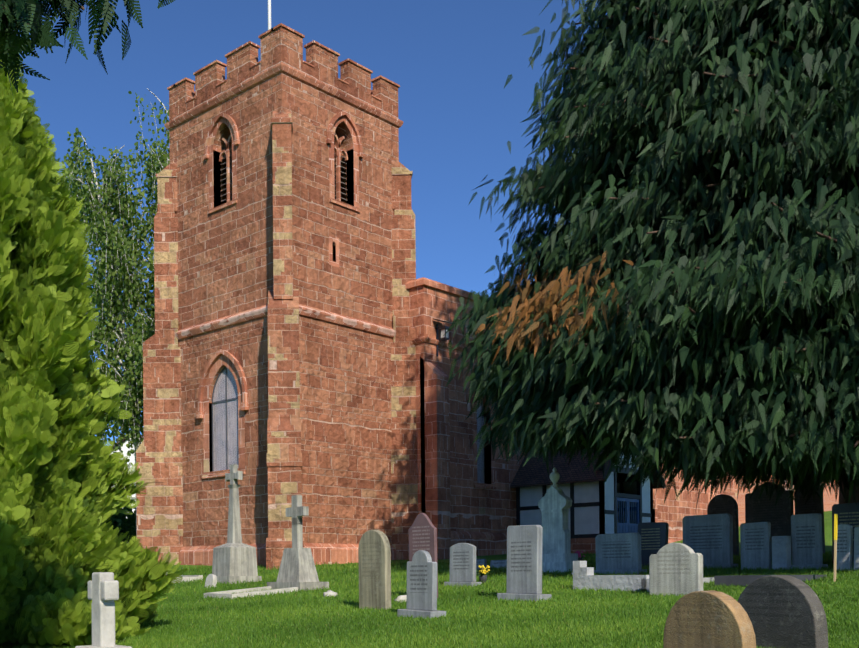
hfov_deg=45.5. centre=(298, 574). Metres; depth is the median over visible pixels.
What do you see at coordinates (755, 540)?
headstone
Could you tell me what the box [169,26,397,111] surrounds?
church tower merlons
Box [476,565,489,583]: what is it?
grave flower pot
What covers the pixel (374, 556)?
weathered arched headstone
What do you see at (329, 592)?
loose grave stone
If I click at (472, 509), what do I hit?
church nave walls
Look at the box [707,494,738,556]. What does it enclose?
headstone
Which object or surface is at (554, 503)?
grave urn monument
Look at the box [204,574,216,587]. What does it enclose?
stone
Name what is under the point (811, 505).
old tall headstone
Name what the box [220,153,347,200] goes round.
church belfry louvres
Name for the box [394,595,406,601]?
loose grave stone
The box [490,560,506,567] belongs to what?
headstone
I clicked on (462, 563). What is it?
headstone
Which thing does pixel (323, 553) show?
church tower trim
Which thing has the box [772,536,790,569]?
headstone
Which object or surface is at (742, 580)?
black grave slab
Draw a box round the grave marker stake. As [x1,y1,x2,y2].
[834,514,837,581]
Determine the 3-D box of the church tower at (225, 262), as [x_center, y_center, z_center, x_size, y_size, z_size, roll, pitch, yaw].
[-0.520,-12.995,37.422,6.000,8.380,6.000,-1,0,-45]
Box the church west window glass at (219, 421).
[213,367,238,470]
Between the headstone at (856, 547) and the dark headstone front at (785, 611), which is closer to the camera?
the dark headstone front at (785, 611)
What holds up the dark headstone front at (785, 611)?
on the ground at (828, 528)
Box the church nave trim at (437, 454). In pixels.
[405,277,679,559]
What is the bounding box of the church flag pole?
[268,0,270,29]
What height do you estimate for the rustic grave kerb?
0.620 m
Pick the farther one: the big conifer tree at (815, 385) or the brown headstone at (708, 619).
the big conifer tree at (815, 385)
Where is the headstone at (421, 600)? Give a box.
[397,550,445,618]
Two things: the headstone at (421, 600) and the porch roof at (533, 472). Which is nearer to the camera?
the headstone at (421, 600)
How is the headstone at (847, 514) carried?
on the ground at (828, 528)
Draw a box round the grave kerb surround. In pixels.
[204,586,297,598]
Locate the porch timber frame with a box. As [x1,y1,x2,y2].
[516,458,664,538]
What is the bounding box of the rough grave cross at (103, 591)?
[75,572,131,647]
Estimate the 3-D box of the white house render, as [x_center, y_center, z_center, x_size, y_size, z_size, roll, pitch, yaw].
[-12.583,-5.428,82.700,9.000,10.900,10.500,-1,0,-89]
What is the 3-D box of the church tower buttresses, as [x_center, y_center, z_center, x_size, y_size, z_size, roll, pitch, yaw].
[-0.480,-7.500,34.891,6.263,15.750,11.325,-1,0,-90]
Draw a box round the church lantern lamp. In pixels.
[433,319,451,356]
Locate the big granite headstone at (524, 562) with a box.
[497,525,551,600]
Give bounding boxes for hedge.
[101,500,135,544]
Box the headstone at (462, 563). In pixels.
[444,543,481,586]
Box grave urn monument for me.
[538,467,577,572]
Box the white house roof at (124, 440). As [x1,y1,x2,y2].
[113,436,142,448]
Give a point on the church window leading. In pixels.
(222, 370)
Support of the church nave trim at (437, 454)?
on the ground at (828, 528)
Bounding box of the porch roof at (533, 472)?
[510,447,665,488]
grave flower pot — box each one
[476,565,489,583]
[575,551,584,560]
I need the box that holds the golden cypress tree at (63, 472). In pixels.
[0,53,186,646]
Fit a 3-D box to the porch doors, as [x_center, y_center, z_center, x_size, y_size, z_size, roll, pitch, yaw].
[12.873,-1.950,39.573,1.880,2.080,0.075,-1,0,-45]
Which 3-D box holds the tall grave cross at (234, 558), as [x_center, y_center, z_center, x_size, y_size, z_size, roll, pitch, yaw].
[-1.678,-1.283,26.278,1.000,3.156,1.000,-1,0,-37]
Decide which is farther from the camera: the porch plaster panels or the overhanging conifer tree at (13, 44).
the porch plaster panels
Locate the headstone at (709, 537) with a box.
[682,513,737,568]
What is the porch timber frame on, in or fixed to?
on the ground at (828, 528)
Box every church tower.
[169,52,398,329]
[178,315,392,546]
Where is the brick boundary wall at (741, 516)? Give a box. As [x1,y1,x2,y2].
[738,512,794,525]
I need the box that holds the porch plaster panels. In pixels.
[520,454,650,534]
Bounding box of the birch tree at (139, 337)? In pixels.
[60,89,169,536]
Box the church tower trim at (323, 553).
[164,23,402,566]
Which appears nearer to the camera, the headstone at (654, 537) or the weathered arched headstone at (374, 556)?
the weathered arched headstone at (374, 556)
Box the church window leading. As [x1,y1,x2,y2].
[212,366,237,470]
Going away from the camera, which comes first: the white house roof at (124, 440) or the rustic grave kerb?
the rustic grave kerb
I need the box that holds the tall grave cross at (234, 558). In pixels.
[212,464,261,583]
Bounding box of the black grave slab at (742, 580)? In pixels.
[714,575,826,585]
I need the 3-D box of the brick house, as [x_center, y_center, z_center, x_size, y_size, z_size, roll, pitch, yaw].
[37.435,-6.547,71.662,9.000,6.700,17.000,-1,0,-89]
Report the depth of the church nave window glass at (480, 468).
39.60 m
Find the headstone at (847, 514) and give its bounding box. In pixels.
[832,503,858,563]
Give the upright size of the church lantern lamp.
1.340 m
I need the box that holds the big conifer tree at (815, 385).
[443,0,858,511]
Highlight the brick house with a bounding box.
[737,472,838,511]
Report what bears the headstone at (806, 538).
on the ground at (828, 528)
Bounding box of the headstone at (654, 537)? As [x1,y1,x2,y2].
[638,522,668,566]
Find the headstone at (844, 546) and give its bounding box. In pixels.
[836,524,852,570]
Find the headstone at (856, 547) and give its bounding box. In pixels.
[854,527,858,570]
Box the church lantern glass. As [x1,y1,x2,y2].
[441,329,448,337]
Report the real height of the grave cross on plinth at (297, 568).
2.189 m
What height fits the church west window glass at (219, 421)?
3.710 m
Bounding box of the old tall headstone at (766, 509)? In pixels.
[745,482,793,555]
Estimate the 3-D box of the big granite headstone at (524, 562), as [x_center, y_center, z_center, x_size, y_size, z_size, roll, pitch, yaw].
[3.718,-0.161,16.710,0.361,1.321,0.862,-1,0,-37]
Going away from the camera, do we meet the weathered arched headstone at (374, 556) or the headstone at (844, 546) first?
the weathered arched headstone at (374, 556)
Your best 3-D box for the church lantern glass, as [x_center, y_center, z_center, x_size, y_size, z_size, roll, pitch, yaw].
[5.328,-8.798,36.891,0.200,0.300,0.200,-1,0,-45]
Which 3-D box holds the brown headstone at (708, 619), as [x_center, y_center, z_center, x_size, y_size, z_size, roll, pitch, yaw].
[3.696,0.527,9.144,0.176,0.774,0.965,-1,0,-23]
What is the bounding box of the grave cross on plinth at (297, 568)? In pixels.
[267,495,328,590]
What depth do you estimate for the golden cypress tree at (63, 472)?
14.45 m
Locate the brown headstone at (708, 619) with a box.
[663,590,755,647]
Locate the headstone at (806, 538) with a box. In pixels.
[791,513,827,568]
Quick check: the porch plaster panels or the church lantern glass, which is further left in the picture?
the church lantern glass
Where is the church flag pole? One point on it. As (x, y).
(269, 14)
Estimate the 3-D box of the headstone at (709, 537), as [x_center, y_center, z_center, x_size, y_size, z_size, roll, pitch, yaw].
[8.692,-0.671,21.488,0.300,1.217,1.195,-1,0,-37]
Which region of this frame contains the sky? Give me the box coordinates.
[16,0,606,444]
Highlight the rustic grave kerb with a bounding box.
[573,561,713,591]
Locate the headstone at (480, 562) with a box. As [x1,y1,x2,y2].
[476,559,486,569]
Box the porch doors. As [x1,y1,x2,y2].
[617,497,638,532]
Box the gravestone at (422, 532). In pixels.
[408,513,437,597]
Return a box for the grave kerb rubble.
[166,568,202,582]
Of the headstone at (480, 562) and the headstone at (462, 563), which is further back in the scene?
the headstone at (480, 562)
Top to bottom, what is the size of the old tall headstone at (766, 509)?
2.018 m
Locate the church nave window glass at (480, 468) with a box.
[477,400,484,483]
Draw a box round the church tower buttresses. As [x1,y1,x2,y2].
[135,111,418,569]
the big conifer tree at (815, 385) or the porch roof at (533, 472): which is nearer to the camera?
the big conifer tree at (815, 385)
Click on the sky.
(451, 61)
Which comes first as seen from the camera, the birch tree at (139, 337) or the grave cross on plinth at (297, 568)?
the grave cross on plinth at (297, 568)
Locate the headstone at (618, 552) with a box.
[594,533,646,573]
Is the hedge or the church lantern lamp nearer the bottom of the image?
the hedge
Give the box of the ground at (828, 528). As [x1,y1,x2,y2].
[2,511,858,647]
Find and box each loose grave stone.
[323,590,337,596]
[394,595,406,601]
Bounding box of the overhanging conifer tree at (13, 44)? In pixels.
[0,0,174,98]
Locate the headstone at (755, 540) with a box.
[740,522,771,569]
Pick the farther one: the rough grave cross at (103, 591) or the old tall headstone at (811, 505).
the old tall headstone at (811, 505)
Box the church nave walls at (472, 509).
[409,285,736,539]
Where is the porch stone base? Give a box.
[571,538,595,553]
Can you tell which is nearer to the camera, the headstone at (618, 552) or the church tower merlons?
the headstone at (618, 552)
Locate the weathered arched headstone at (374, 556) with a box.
[358,530,390,609]
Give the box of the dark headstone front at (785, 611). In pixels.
[737,575,827,647]
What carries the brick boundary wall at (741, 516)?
on the ground at (828, 528)
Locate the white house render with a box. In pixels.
[110,438,141,517]

